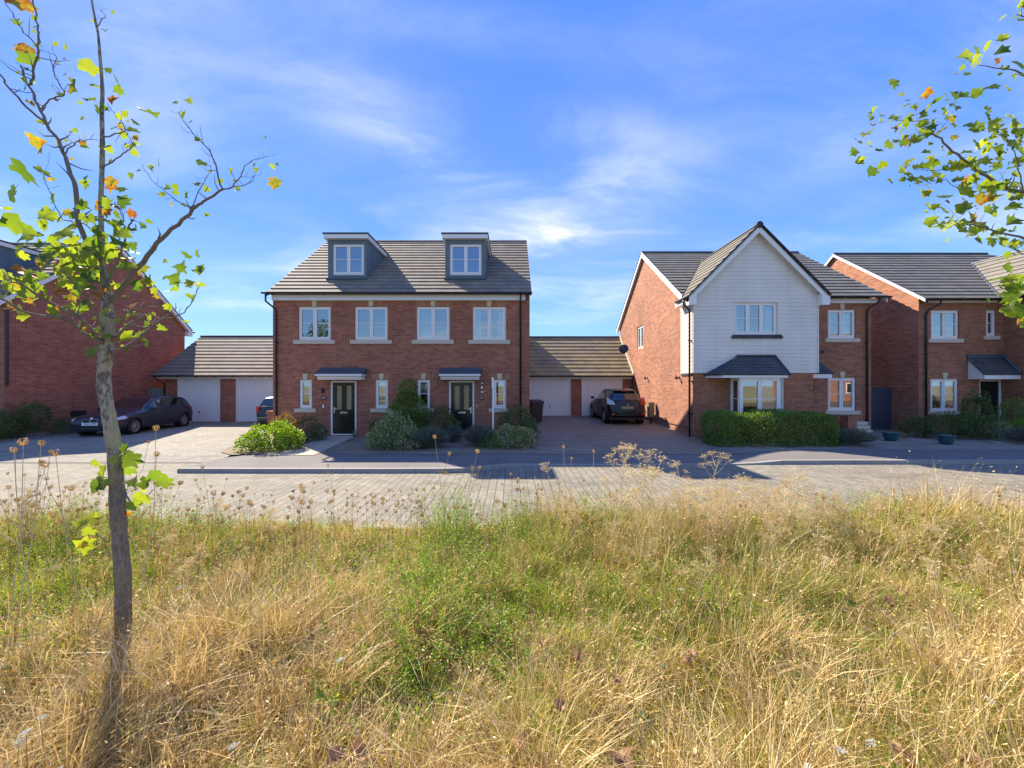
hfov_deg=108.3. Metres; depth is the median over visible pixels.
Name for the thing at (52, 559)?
dried umbel plant
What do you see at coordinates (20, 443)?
wild carrot
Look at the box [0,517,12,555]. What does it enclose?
wild carrot
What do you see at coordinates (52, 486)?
wild carrot
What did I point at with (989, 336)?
window
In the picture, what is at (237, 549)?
wild carrot
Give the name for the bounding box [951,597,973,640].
wild carrot
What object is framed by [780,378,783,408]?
window
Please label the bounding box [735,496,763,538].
dried umbel plant
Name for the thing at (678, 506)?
dried umbel plant
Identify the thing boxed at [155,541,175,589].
wild carrot
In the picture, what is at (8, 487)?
wild carrot
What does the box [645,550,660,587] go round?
dried umbel plant
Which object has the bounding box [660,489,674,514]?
dried umbel plant
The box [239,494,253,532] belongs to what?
wild carrot
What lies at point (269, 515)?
dried umbel plant
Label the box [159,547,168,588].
wild carrot
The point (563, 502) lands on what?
dried umbel plant
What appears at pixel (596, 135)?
sky
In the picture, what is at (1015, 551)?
dried umbel plant
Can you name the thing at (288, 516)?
wild carrot
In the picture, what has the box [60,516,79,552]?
wild carrot
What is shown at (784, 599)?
wild carrot
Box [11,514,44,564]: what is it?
wild carrot
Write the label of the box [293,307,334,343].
window
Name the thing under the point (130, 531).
wild carrot
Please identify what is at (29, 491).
wild carrot
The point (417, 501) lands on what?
wild carrot
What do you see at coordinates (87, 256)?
plane tree
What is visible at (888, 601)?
fallen leaf
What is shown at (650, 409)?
meter cabinet
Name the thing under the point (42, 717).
white flower
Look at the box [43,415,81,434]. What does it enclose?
green shrub
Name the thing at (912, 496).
dried umbel plant
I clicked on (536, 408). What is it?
wheelie bin
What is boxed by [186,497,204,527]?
wild carrot
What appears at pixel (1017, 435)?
lavender bush
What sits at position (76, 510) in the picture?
wild carrot
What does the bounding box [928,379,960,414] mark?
window
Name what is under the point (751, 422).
box hedge
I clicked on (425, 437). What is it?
lavender bush
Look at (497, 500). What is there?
wild carrot
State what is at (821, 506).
dried umbel plant
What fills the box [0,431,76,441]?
side bed
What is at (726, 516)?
dried umbel plant
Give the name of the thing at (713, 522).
dried umbel plant
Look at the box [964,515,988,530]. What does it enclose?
dried umbel plant
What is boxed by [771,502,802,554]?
dried umbel plant
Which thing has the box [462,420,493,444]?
lavender bush
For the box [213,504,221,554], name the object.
wild carrot
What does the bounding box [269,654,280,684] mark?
wild carrot
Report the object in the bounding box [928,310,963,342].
window
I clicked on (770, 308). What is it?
window
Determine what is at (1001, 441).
front path
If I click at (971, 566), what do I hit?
dried umbel plant
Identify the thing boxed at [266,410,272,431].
brick pier
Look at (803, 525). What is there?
dried umbel plant
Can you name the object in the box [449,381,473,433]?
door
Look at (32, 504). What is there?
dried umbel plant
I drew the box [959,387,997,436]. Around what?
tall shrub
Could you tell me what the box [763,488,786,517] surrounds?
dried umbel plant
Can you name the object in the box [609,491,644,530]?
dried umbel plant
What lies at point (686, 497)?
dried umbel plant
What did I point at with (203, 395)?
garage door
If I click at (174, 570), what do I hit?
dried umbel plant
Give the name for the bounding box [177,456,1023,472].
kerb
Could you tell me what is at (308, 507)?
wild carrot
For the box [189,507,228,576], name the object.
wild carrot
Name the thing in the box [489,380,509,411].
window
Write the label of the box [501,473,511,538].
wild carrot
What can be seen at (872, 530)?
dried umbel plant
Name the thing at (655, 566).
dried umbel plant
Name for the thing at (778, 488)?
dried umbel plant
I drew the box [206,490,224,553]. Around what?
wild carrot
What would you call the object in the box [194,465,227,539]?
wild carrot
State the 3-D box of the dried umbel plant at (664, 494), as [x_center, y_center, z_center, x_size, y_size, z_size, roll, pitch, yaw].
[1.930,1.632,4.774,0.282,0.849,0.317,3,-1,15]
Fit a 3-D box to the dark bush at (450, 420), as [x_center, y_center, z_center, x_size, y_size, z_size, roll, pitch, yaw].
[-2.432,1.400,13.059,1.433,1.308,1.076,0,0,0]
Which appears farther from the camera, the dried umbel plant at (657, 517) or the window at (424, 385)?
the window at (424, 385)
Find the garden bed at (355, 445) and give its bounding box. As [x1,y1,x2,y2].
[222,436,533,454]
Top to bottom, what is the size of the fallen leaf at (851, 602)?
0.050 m
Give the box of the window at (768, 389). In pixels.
[739,378,779,420]
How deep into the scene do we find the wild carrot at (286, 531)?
3.64 m
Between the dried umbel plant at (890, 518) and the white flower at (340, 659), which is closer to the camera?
the white flower at (340, 659)
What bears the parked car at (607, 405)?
on the driveway at (580, 434)
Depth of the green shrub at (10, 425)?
13.15 m
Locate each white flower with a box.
[13,736,25,766]
[18,727,32,767]
[35,714,46,766]
[228,741,239,767]
[336,657,343,719]
[835,746,848,767]
[865,739,875,767]
[984,696,994,752]
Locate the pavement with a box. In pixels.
[184,449,1023,467]
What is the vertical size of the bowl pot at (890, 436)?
0.300 m
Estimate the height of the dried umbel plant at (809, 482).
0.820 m
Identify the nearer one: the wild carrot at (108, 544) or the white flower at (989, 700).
the white flower at (989, 700)
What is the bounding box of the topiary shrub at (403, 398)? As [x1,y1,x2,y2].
[385,378,429,434]
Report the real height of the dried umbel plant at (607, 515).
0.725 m
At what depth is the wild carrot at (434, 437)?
4.42 m
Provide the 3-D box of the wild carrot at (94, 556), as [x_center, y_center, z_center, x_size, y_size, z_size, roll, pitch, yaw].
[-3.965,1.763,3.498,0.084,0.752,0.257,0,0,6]
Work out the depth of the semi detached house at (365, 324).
14.15 m
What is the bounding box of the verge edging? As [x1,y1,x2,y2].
[233,526,500,528]
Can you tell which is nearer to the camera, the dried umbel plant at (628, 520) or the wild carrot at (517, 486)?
the dried umbel plant at (628, 520)
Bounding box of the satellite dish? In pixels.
[619,344,628,352]
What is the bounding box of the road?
[0,463,1023,525]
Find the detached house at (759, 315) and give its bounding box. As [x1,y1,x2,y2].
[616,221,892,440]
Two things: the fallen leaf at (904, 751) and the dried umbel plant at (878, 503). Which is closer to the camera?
the fallen leaf at (904, 751)
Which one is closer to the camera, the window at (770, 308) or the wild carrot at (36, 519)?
the wild carrot at (36, 519)
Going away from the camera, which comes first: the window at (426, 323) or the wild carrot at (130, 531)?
the wild carrot at (130, 531)
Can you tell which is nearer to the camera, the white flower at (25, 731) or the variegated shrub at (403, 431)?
the white flower at (25, 731)
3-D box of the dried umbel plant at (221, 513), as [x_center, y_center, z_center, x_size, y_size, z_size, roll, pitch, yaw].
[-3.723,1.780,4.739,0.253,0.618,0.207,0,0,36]
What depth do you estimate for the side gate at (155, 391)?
19.60 m
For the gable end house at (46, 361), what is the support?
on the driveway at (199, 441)
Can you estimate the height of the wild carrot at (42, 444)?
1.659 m
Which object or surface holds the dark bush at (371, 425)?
on the garden bed at (355, 445)
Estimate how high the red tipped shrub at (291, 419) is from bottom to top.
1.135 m
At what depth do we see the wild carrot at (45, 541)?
3.61 m
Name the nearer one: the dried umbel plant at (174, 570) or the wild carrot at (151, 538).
the dried umbel plant at (174, 570)
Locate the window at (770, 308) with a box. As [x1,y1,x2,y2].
[733,303,775,334]
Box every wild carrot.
[0,438,49,634]
[0,441,53,627]
[0,502,28,571]
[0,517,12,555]
[0,537,21,581]
[0,542,14,587]
[0,664,9,727]
[1,485,13,512]
[5,472,41,510]
[10,447,52,618]
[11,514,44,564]
[12,684,41,767]
[14,494,36,549]
[20,518,39,544]
[22,498,43,551]
[27,476,49,525]
[32,485,53,528]
[39,449,80,608]
[43,517,74,583]
[48,511,58,571]
[49,502,72,536]
[57,486,66,513]
[59,507,80,567]
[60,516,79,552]
[65,481,89,517]
[78,534,110,583]
[81,501,102,562]
[85,491,108,554]
[87,535,93,588]
[93,516,137,570]
[93,543,111,586]
[100,502,110,561]
[125,440,150,591]
[127,509,146,539]
[128,528,144,562]
[140,425,183,603]
[144,532,151,581]
[145,513,165,572]
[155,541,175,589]
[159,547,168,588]
[169,507,188,546]
[170,529,183,558]
[178,571,190,619]
[183,525,188,558]
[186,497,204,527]
[186,535,190,575]
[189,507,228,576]
[192,499,199,545]
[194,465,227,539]
[196,543,205,606]
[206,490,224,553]
[209,484,215,530]
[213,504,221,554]
[218,540,234,584]
[221,516,234,564]
[230,537,252,584]
[231,489,242,533]
[237,500,255,559]
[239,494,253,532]
[247,525,260,573]
[248,528,271,579]
[253,548,263,584]
[259,499,275,548]
[260,520,276,568]
[266,542,280,579]
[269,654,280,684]
[278,527,296,582]
[281,507,300,555]
[281,522,301,591]
[287,489,304,539]
[289,516,300,563]
[291,481,314,534]
[299,499,311,547]
[306,499,313,536]
[322,700,340,765]
[324,489,334,534]
[325,464,333,520]
[359,496,373,557]
[366,497,387,563]
[371,501,383,549]
[381,489,393,538]
[386,526,393,561]
[394,503,408,541]
[402,487,412,551]
[415,496,428,545]
[416,487,435,544]
[416,504,428,547]
[433,435,450,537]
[446,504,462,545]
[464,449,480,537]
[469,503,478,538]
[472,473,490,537]
[481,517,487,547]
[484,528,497,553]
[492,498,505,549]
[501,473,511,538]
[513,477,521,515]
[562,445,572,529]
[565,499,586,559]
[580,450,609,532]
[635,709,652,761]
[657,663,667,749]
[739,503,749,546]
[766,596,785,654]
[861,516,876,558]
[887,631,907,718]
[903,507,924,565]
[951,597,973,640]
[974,500,1003,543]
[993,489,1007,527]
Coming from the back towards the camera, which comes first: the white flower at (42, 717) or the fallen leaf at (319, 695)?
the fallen leaf at (319, 695)
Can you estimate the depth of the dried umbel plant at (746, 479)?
4.96 m
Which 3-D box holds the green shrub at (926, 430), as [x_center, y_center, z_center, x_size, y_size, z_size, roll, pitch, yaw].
[16.128,1.490,13.654,2.920,1.136,1.439,0,0,0]
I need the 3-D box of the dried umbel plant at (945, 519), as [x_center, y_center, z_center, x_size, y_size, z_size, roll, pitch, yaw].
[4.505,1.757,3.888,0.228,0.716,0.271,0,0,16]
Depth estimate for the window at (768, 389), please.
12.98 m
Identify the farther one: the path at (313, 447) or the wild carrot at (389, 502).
the path at (313, 447)
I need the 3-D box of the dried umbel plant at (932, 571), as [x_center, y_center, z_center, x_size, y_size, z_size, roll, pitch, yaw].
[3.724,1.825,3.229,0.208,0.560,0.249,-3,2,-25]
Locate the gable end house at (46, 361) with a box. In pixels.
[0,240,194,435]
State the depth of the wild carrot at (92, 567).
3.51 m
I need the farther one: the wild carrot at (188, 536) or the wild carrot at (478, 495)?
the wild carrot at (478, 495)
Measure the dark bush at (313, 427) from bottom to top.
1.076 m
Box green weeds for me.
[0,477,1023,767]
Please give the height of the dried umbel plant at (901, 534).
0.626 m
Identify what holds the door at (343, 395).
in the semi detached house at (365, 324)
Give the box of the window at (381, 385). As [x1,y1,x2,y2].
[370,380,390,411]
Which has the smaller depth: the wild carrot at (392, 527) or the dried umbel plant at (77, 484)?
the wild carrot at (392, 527)
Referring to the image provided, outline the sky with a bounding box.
[0,0,1023,348]
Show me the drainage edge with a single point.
(101, 462)
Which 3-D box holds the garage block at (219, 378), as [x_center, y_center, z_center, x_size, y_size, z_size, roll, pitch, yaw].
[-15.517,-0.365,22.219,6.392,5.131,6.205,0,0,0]
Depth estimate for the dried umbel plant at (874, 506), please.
4.79 m
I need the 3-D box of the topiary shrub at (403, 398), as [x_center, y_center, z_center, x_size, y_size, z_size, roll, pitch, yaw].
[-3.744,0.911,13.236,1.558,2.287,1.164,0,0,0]
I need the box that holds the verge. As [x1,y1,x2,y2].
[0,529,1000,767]
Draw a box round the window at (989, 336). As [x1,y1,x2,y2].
[983,310,1000,339]
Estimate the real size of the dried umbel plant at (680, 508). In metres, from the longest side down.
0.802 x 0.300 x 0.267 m
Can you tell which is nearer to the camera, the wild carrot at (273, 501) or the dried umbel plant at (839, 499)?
the wild carrot at (273, 501)
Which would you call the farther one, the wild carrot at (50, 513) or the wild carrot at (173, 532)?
the wild carrot at (50, 513)
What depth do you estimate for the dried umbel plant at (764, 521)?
3.84 m
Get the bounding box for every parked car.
[70,396,192,434]
[256,397,272,426]
[590,388,645,423]
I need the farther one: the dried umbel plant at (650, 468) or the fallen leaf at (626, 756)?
the dried umbel plant at (650, 468)
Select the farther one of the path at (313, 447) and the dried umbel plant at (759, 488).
the path at (313, 447)
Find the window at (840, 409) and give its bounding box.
[824,378,860,414]
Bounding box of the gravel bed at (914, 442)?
[700,429,1023,452]
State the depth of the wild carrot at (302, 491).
4.45 m
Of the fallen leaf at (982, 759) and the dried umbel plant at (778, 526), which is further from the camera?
the dried umbel plant at (778, 526)
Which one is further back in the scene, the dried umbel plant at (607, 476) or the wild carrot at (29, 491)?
the dried umbel plant at (607, 476)
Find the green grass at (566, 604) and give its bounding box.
[0,496,1023,767]
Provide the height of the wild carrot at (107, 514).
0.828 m
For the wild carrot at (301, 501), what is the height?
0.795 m
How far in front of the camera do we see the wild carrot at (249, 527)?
3.87 m
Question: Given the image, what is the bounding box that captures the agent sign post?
[492,377,493,443]
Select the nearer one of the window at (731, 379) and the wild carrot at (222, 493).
the wild carrot at (222, 493)
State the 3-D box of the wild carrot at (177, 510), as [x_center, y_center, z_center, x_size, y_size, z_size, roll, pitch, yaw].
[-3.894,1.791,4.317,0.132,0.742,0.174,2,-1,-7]
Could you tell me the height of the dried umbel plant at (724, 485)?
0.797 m
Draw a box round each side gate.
[148,387,162,395]
[871,387,890,429]
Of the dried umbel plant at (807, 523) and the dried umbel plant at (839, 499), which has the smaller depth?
the dried umbel plant at (807, 523)
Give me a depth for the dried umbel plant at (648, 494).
4.10 m
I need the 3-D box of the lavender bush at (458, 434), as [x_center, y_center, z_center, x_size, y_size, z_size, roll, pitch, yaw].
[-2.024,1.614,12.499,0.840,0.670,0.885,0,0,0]
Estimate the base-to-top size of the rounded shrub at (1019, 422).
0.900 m
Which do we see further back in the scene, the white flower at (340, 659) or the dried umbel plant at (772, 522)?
the dried umbel plant at (772, 522)
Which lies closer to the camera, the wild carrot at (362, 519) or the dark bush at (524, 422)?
the wild carrot at (362, 519)
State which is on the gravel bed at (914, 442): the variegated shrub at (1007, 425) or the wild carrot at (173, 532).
the variegated shrub at (1007, 425)
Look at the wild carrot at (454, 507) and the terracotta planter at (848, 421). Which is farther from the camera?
the terracotta planter at (848, 421)
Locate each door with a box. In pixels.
[177,379,219,421]
[236,379,272,421]
[331,381,355,434]
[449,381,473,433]
[530,379,570,415]
[582,379,621,415]
[979,380,1000,432]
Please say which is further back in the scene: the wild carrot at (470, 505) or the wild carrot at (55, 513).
the wild carrot at (470, 505)
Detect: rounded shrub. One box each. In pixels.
[232,419,305,451]
[1007,416,1023,428]
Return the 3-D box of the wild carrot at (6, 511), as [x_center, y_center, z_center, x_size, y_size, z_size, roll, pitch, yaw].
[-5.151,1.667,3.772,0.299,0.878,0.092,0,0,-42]
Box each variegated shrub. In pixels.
[363,410,421,450]
[492,423,538,448]
[980,420,1017,440]
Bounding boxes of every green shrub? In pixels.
[0,411,18,439]
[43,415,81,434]
[480,431,501,448]
[897,410,1000,439]
[899,431,910,438]
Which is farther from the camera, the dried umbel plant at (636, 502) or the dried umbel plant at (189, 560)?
the dried umbel plant at (636, 502)
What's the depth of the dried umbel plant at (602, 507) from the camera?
4.45 m
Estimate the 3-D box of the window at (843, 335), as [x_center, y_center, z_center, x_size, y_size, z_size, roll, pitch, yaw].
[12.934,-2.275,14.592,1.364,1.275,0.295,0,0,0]
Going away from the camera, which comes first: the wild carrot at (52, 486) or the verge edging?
the wild carrot at (52, 486)
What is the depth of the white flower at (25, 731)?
1.78 m
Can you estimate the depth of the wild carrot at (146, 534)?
3.75 m
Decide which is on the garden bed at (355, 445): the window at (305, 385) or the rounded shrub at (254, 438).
the rounded shrub at (254, 438)
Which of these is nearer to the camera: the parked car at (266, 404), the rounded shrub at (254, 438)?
the rounded shrub at (254, 438)
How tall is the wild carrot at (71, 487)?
1.595 m
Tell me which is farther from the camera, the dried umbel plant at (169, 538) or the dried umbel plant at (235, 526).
the dried umbel plant at (235, 526)
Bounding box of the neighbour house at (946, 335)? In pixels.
[825,249,1023,432]
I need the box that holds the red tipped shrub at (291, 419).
[271,412,298,435]
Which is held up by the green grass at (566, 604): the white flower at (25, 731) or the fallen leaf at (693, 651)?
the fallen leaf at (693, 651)
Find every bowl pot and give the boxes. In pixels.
[881,431,899,440]
[936,434,955,444]
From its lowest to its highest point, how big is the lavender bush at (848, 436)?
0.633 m
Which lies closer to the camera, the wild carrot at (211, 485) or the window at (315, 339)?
the wild carrot at (211, 485)
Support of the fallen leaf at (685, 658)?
on the green grass at (566, 604)
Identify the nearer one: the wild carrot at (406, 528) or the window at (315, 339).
the wild carrot at (406, 528)
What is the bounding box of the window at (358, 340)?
[350,307,391,343]
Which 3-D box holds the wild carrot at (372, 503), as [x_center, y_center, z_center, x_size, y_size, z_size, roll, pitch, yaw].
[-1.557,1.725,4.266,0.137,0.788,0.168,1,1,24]
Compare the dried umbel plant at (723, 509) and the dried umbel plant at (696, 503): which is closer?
the dried umbel plant at (723, 509)
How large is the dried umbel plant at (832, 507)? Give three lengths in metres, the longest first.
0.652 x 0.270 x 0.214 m
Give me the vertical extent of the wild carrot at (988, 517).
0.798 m
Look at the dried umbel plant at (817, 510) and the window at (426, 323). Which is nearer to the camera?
the dried umbel plant at (817, 510)
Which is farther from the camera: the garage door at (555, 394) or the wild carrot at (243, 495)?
the garage door at (555, 394)
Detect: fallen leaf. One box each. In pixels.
[312,687,324,704]
[326,745,348,765]
[347,735,367,764]
[512,730,526,746]
[553,695,567,711]
[569,646,580,661]
[610,746,633,767]
[613,676,621,684]
[682,653,692,666]
[685,646,696,660]
[703,604,712,611]
[847,599,857,606]
[879,596,899,606]
[882,731,902,756]
[896,748,917,764]
[957,751,992,767]
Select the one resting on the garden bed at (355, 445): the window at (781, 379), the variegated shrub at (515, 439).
the variegated shrub at (515, 439)
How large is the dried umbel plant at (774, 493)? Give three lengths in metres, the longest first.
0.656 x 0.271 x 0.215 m
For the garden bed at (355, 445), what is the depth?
11.06 m
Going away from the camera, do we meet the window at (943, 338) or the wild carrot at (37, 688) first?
the wild carrot at (37, 688)
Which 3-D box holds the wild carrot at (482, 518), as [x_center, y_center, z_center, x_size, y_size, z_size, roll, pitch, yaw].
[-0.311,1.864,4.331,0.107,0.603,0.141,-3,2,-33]
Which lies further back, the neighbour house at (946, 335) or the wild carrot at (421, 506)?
the neighbour house at (946, 335)
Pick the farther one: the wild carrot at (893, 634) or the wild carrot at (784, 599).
the wild carrot at (784, 599)
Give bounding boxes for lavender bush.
[408,423,455,446]
[441,422,462,441]
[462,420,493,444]
[818,426,880,443]
[995,425,1023,441]
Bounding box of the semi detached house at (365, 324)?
[261,232,531,435]
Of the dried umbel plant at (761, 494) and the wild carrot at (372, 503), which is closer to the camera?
the wild carrot at (372, 503)
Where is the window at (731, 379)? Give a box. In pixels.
[730,378,741,418]
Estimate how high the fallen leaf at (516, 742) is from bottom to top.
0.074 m
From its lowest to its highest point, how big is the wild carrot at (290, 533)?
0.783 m
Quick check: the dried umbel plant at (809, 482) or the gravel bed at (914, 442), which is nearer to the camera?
the dried umbel plant at (809, 482)
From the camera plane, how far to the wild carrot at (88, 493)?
4.60 m
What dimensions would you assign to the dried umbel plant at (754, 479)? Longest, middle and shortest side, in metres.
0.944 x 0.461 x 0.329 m
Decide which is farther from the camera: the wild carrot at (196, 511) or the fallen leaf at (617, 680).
the wild carrot at (196, 511)
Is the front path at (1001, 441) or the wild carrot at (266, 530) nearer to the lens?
the wild carrot at (266, 530)
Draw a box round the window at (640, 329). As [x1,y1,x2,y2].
[638,325,642,348]
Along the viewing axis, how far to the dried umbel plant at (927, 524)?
3.65 m
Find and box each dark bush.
[291,413,329,441]
[368,417,385,438]
[423,405,462,441]
[495,403,540,441]
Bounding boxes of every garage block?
[151,335,272,421]
[530,336,633,415]
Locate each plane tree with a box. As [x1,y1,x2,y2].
[0,0,281,642]
[849,0,1023,327]
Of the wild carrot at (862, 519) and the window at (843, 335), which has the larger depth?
the window at (843, 335)
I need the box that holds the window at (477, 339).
[468,307,509,343]
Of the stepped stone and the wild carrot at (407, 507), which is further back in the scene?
the stepped stone
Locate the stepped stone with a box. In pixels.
[857,421,874,434]
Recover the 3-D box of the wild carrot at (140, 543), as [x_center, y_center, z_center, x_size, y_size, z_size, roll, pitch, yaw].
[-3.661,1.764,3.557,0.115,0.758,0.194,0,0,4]
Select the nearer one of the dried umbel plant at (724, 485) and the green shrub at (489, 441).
the dried umbel plant at (724, 485)
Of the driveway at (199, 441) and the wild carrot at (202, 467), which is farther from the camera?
the driveway at (199, 441)
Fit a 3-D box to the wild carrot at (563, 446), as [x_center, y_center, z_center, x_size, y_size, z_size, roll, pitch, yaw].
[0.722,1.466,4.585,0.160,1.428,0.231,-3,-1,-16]
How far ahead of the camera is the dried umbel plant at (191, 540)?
3.97 m
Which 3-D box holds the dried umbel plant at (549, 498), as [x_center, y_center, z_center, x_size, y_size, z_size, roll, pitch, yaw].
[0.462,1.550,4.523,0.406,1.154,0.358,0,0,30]
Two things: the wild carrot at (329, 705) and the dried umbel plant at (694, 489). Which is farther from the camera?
the dried umbel plant at (694, 489)
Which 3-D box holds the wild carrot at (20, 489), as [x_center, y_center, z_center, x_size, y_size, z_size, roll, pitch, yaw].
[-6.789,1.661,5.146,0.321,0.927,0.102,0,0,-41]
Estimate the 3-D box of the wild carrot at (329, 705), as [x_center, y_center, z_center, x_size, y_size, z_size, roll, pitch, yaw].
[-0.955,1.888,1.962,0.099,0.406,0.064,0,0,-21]
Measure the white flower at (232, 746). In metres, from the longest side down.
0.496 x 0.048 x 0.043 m
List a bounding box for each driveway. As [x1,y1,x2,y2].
[0,421,273,461]
[530,416,743,453]
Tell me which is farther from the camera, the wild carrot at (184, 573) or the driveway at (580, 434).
the driveway at (580, 434)
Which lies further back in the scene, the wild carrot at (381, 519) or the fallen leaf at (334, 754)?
the wild carrot at (381, 519)
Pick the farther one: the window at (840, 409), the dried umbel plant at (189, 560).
the window at (840, 409)
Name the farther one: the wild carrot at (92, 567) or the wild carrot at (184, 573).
the wild carrot at (92, 567)
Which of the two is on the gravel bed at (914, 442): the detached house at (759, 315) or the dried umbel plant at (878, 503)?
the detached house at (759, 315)
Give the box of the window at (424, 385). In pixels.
[413,380,434,411]
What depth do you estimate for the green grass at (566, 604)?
2.99 m
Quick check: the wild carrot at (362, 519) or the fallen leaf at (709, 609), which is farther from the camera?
the wild carrot at (362, 519)
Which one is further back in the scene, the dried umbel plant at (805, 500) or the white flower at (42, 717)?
the dried umbel plant at (805, 500)
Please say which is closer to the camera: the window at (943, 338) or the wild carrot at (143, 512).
the wild carrot at (143, 512)
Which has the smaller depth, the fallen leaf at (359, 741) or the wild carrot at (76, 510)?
the fallen leaf at (359, 741)
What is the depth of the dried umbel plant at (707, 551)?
3.14 m
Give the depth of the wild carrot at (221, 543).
3.56 m
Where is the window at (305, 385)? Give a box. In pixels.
[294,380,315,411]
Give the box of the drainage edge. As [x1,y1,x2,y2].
[0,462,202,462]
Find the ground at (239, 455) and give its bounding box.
[229,454,253,456]
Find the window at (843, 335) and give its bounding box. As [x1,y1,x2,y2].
[824,310,859,341]
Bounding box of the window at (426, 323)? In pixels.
[412,307,453,343]
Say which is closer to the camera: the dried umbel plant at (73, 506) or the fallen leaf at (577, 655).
the fallen leaf at (577, 655)
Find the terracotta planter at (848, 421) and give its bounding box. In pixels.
[840,415,856,429]
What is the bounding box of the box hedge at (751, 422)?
[699,408,839,447]
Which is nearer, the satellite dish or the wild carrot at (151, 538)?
the wild carrot at (151, 538)
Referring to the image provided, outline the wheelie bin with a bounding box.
[530,399,543,421]
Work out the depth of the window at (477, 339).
14.19 m
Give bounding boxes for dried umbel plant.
[5,486,38,511]
[20,496,40,525]
[41,558,62,596]
[56,513,79,537]
[58,482,87,518]
[62,494,79,525]
[132,549,153,592]
[151,489,170,517]
[156,527,183,570]
[165,559,190,606]
[179,543,212,594]
[180,519,205,567]
[200,498,224,530]
[213,499,230,538]
[229,512,244,548]
[231,559,252,591]
[256,507,280,555]
[297,495,314,525]
[537,462,564,539]
[558,498,584,544]
[563,488,577,513]
[568,506,583,558]
[593,497,610,531]
[599,475,619,507]
[600,499,614,535]
[601,520,620,554]
[602,441,642,541]
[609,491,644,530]
[618,464,652,519]
[618,495,641,545]
[621,546,643,598]
[626,449,674,541]
[628,482,647,512]
[631,454,657,510]
[631,491,648,519]
[641,537,687,605]
[645,513,672,544]
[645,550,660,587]
[646,501,677,550]
[650,477,672,529]
[654,496,669,532]
[655,491,683,541]
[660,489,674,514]
[667,488,691,537]
[669,461,700,498]
[669,518,685,542]
[670,494,684,523]
[673,475,693,516]
[679,496,690,515]
[681,547,719,607]
[682,479,718,525]
[685,489,710,520]
[686,487,706,534]
[686,494,722,542]
[695,494,720,547]
[696,487,722,519]
[697,508,728,542]
[698,451,731,539]
[704,511,723,543]
[707,495,735,547]
[708,492,735,518]
[716,504,736,542]
[718,479,744,512]
[722,489,749,528]
[724,478,767,540]
[731,474,753,512]
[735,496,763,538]
[736,475,762,514]
[744,484,767,537]
[747,485,768,515]
[757,532,789,594]
[758,508,788,556]
[760,504,786,541]
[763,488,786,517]
[764,500,784,542]
[767,486,782,508]
[769,468,809,526]
[771,479,802,541]
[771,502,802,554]
[774,513,788,548]
[784,493,815,542]
[791,492,818,538]
[793,502,810,535]
[793,513,810,540]
[794,555,831,596]
[796,509,820,539]
[797,507,818,546]
[799,477,829,522]
[810,493,842,544]
[811,499,827,524]
[813,526,835,569]
[814,492,842,517]
[815,489,836,540]
[817,496,836,521]
[818,504,841,548]
[831,494,846,508]
[831,519,853,550]
[833,500,849,525]
[835,538,855,578]
[853,497,882,521]
[863,522,879,546]
[868,494,887,516]
[881,492,920,522]
[881,505,896,530]
[890,515,915,555]
[895,518,942,573]
[919,556,962,616]
[926,516,958,559]
[951,551,987,592]
[963,556,988,597]
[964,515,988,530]
[972,558,1008,606]
[983,529,1014,578]
[1003,546,1023,561]
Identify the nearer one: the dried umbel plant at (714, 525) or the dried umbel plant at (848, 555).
the dried umbel plant at (848, 555)
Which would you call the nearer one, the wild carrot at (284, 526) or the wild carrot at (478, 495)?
the wild carrot at (284, 526)
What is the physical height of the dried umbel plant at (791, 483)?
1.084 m
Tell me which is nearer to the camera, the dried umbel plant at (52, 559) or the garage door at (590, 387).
the dried umbel plant at (52, 559)
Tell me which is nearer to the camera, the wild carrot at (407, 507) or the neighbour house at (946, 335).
the wild carrot at (407, 507)
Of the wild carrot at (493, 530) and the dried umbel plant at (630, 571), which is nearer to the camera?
the dried umbel plant at (630, 571)
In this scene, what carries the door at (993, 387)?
in the neighbour house at (946, 335)
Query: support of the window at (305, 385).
in the semi detached house at (365, 324)
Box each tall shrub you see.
[0,399,56,437]
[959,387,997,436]
[992,397,1023,430]
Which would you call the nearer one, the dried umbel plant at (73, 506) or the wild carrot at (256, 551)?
the wild carrot at (256, 551)
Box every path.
[276,436,354,454]
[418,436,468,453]
[981,438,1023,443]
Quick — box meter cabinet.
[647,402,654,422]

